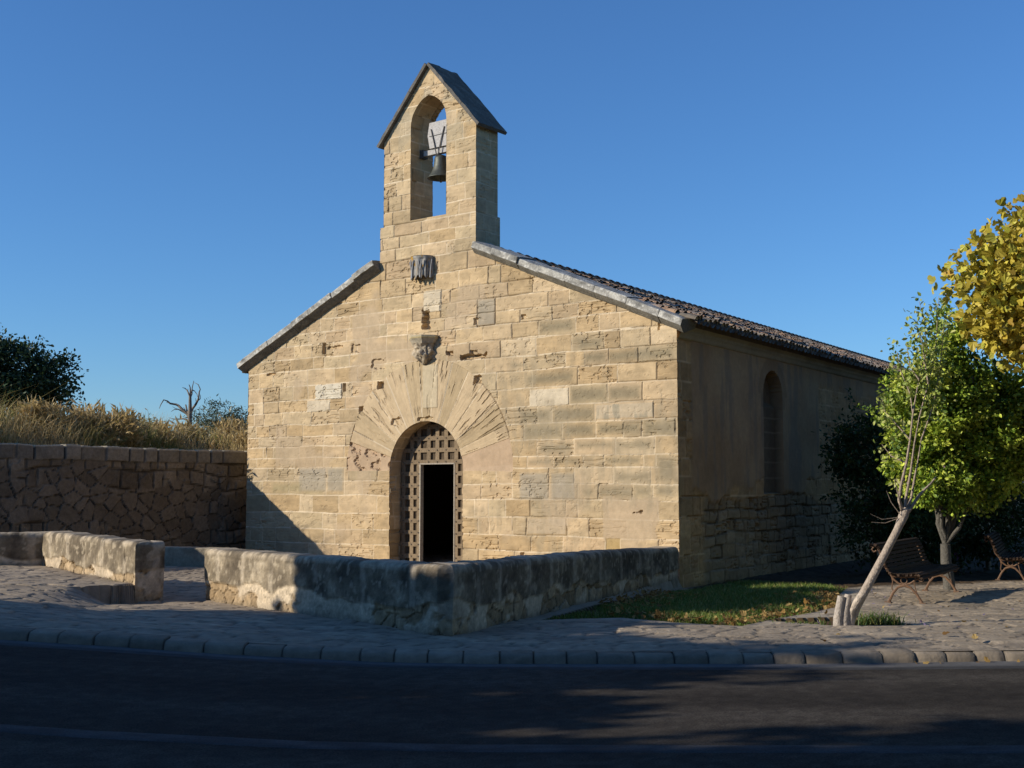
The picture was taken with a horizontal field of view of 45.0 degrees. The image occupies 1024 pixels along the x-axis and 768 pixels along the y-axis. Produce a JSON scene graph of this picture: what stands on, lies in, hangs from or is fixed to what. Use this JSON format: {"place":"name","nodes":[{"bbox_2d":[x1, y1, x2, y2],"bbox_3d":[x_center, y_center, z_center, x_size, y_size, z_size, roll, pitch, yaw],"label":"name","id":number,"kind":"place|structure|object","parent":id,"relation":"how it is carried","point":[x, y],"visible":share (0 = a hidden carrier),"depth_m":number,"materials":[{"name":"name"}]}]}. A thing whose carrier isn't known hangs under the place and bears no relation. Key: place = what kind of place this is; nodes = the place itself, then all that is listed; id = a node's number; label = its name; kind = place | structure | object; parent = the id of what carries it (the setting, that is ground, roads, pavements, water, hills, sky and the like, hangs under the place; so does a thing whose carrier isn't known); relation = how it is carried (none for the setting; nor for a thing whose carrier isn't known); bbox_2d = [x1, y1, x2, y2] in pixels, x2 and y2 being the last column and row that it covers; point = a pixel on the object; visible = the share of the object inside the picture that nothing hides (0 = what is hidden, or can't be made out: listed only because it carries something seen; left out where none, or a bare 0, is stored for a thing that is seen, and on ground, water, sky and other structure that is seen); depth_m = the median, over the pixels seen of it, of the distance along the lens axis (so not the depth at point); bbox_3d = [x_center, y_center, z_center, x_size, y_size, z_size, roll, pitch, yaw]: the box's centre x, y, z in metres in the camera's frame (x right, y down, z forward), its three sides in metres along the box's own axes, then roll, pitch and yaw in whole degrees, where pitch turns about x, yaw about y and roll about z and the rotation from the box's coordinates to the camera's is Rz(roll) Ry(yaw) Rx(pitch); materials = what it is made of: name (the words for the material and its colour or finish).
{"place":"outdoors","nodes":[
{"label":"outdoors","id":0,"kind":"place"},
{"bbox_2d":[0,645,1023,767],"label":"road","id":1,"kind":"structure","parent":0,"point":[92,690],"depth_m":9.11,"materials":[{"name":"grey asphalt"}]},
{"bbox_2d":[0,724,1023,752],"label":"road marking","id":2,"kind":"object","parent":1,"relation":"on","point":[48,731],"visible":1,"depth_m":7.95,"materials":[{"name":"paint"}]},
{"bbox_2d":[0,640,1023,669],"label":"gutter","id":3,"kind":"object","parent":1,"relation":"on","point":[932,665],"visible":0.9,"depth_m":11.76,"materials":[{"name":"concrete"}]},
{"bbox_2d":[0,537,1023,651],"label":"pavement","id":4,"kind":"structure","parent":0,"point":[36,596],"depth_m":14.19,"materials":[{"name":"stone"}]},
{"bbox_2d":[0,531,49,565],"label":"wall","id":5,"kind":"structure","parent":4,"relation":"on","point":[20,548],"depth_m":20.38,"materials":[{"name":"stone"}]},
{"bbox_2d":[42,531,164,602],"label":"wall","id":6,"kind":"structure","parent":4,"relation":"on","point":[139,564],"depth_m":17.93,"materials":[{"name":"stone"}]},
{"bbox_2d":[0,443,246,548],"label":"retaining wall","id":7,"kind":"structure","parent":4,"relation":"on","point":[181,497],"depth_m":27.77,"materials":[{"name":"stone"}]},
{"bbox_2d":[164,546,229,566],"bbox_3d":[-7.012,3.635,25.563,2.729,0.557,0.416,-2,-5,27],"label":"stone ledge","id":8,"kind":"object","parent":4,"relation":"on","point":[184,556],"visible":0.26,"depth_m":25.18,"materials":[{"name":"grey stone"}]},
{"bbox_2d":[204,546,678,635],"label":"wall","id":9,"kind":"structure","parent":4,"relation":"on","point":[451,598],"depth_m":15.13,"materials":[{"name":"stone"}]},
{"bbox_2d":[0,626,1023,663],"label":"kerb","id":10,"kind":"structure","parent":4,"relation":"on","point":[402,655],"depth_m":12.00,"materials":[{"name":"stone"}]},
{"bbox_2d":[236,62,1023,587],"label":"chapel","id":11,"kind":"structure","parent":4,"relation":"on","point":[464,382],"depth_m":25.77,"materials":[{"name":"stone"}]},
{"bbox_2d":[399,422,462,561],"bbox_3d":[-1.577,2.328,26.149,2.194,3.160,0.110,-4,-6,38],"label":"door","id":12,"kind":"structure","parent":11,"relation":"in","point":[432,443],"depth_m":26.40,"materials":[{"name":"brown wood"}]},
{"bbox_2d":[420,119,445,182],"bbox_3d":[-1.547,-5.001,26.733,0.597,1.335,1.015,3,-5,-28],"label":"church bell","id":13,"kind":"object","parent":11,"relation":"hanging from","point":[437,137],"visible":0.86,"depth_m":26.65,"materials":[{"name":"grey metal"}]},
{"bbox_2d":[545,579,845,625],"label":"grass","id":14,"kind":"structure","parent":4,"relation":"on","point":[718,599],"depth_m":17.77,"materials":[{"name":"green plant"}]},
{"bbox_2d":[772,619,830,624],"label":"weeds","id":15,"kind":"object","parent":4,"relation":"on","point":[800,622],"visible":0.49,"depth_m":14.93,"materials":[{"name":"green plant"}]},
{"bbox_2d":[598,587,1020,663],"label":"fallen leaves","id":16,"kind":"object","parent":4,"relation":"on","point":[728,620],"visible":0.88,"depth_m":16.63,"materials":[{"name":"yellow plant"}]},
{"bbox_2d":[818,607,915,625],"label":"weeds","id":17,"kind":"object","parent":4,"relation":"on","point":[872,619],"visible":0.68,"depth_m":14.71,"materials":[{"name":"green plant"}]},
{"bbox_2d":[811,387,983,574],"bbox_3d":[7.959,2.080,25.813,3.390,4.007,2.948,0,-5,0],"label":"dark shrub","id":18,"kind":"object","parent":4,"relation":"on","point":[856,470],"visible":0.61,"depth_m":25.42,"materials":[{"name":"green plant"}]},
{"bbox_2d":[833,292,962,625],"bbox_3d":[4.640,0.892,15.012,1.975,4.179,0.709,1,-5,-16],"label":"leaning tree","id":19,"kind":"object","parent":4,"relation":"on","point":[846,611],"visible":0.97,"depth_m":15.09,"materials":[{"name":"green plant"}]},
{"bbox_2d":[869,537,959,603],"bbox_3d":[6.227,2.845,19.001,0.760,0.874,2.833,-3,-6,30],"label":"park bench","id":20,"kind":"object","parent":4,"relation":"on","point":[923,570],"visible":0.94,"depth_m":18.79,"materials":[{"name":"brown wood"}]},
{"bbox_2d":[857,282,1023,589],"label":"tree","id":21,"kind":"object","parent":4,"relation":"on","point":[976,433],"visible":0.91,"depth_m":20.54,"materials":[{"name":"green plant"}]},
{"bbox_2d":[918,403,1023,572],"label":"dark shrub","id":22,"kind":"object","parent":4,"relation":"on","point":[1014,515],"visible":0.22,"depth_m":26.16,"materials":[{"name":"green plant"}]},
{"bbox_2d":[927,191,1023,373],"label":"yellow tree","id":23,"kind":"object","parent":4,"relation":"on","point":[994,302],"visible":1,"depth_m":17.54,"materials":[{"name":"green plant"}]},
{"bbox_2d":[984,531,1023,580],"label":"park bench","id":24,"kind":"object","parent":4,"relation":"on","point":[1007,555],"visible":0.98,"depth_m":23.81,"materials":[{"name":"brown wood"}]},
{"bbox_2d":[0,0,1023,435],"label":"sky","id":25,"kind":"structure","parent":0,"point":[182,181],"materials":[{"name":"blue"}]},
{"bbox_2d":[790,588,1018,627],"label":"fallen leaves","id":26,"kind":"object","parent":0,"point":[909,614],"visible":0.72,"depth_m":15.82,"materials":[{"name":"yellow plant"}]},
{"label":"hillside","id":27,"kind":"structure","parent":0,"visible":0},
{"bbox_2d":[0,326,88,419],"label":"carob tree","id":28,"kind":"object","parent":27,"relation":"on","point":[34,375],"visible":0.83,"depth_m":34.89,"materials":[{"name":"green plant"}]},
{"bbox_2d":[0,381,247,450],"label":"dry grass","id":29,"kind":"structure","parent":27,"relation":"on","point":[10,432],"depth_m":28.36,"materials":[{"name":"beige plant"}]},
{"bbox_2d":[159,381,200,425],"bbox_3d":[-10.251,0.643,38.064,1.300,1.516,0.327,0,-5,0],"label":"dead tree","id":30,"kind":"object","parent":27,"relation":"on","point":[188,411],"visible":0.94,"depth_m":38.02,"materials":[{"name":"grey wood"}]},
{"bbox_2d":[182,394,245,432],"bbox_3d":[-9.523,1.207,39.909,2.376,1.835,1.850,0,-5,0],"label":"olive bush","id":31,"kind":"object","parent":27,"relation":"on","point":[209,411],"visible":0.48,"depth_m":39.95,"materials":[{"name":"green plant"}]},
{"bbox_2d":[215,405,247,425],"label":"olive bush","id":32,"kind":"object","parent":27,"relation":"on","point":[235,414],"visible":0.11,"depth_m":40.83,"materials":[{"name":"green plant"}]}
]}

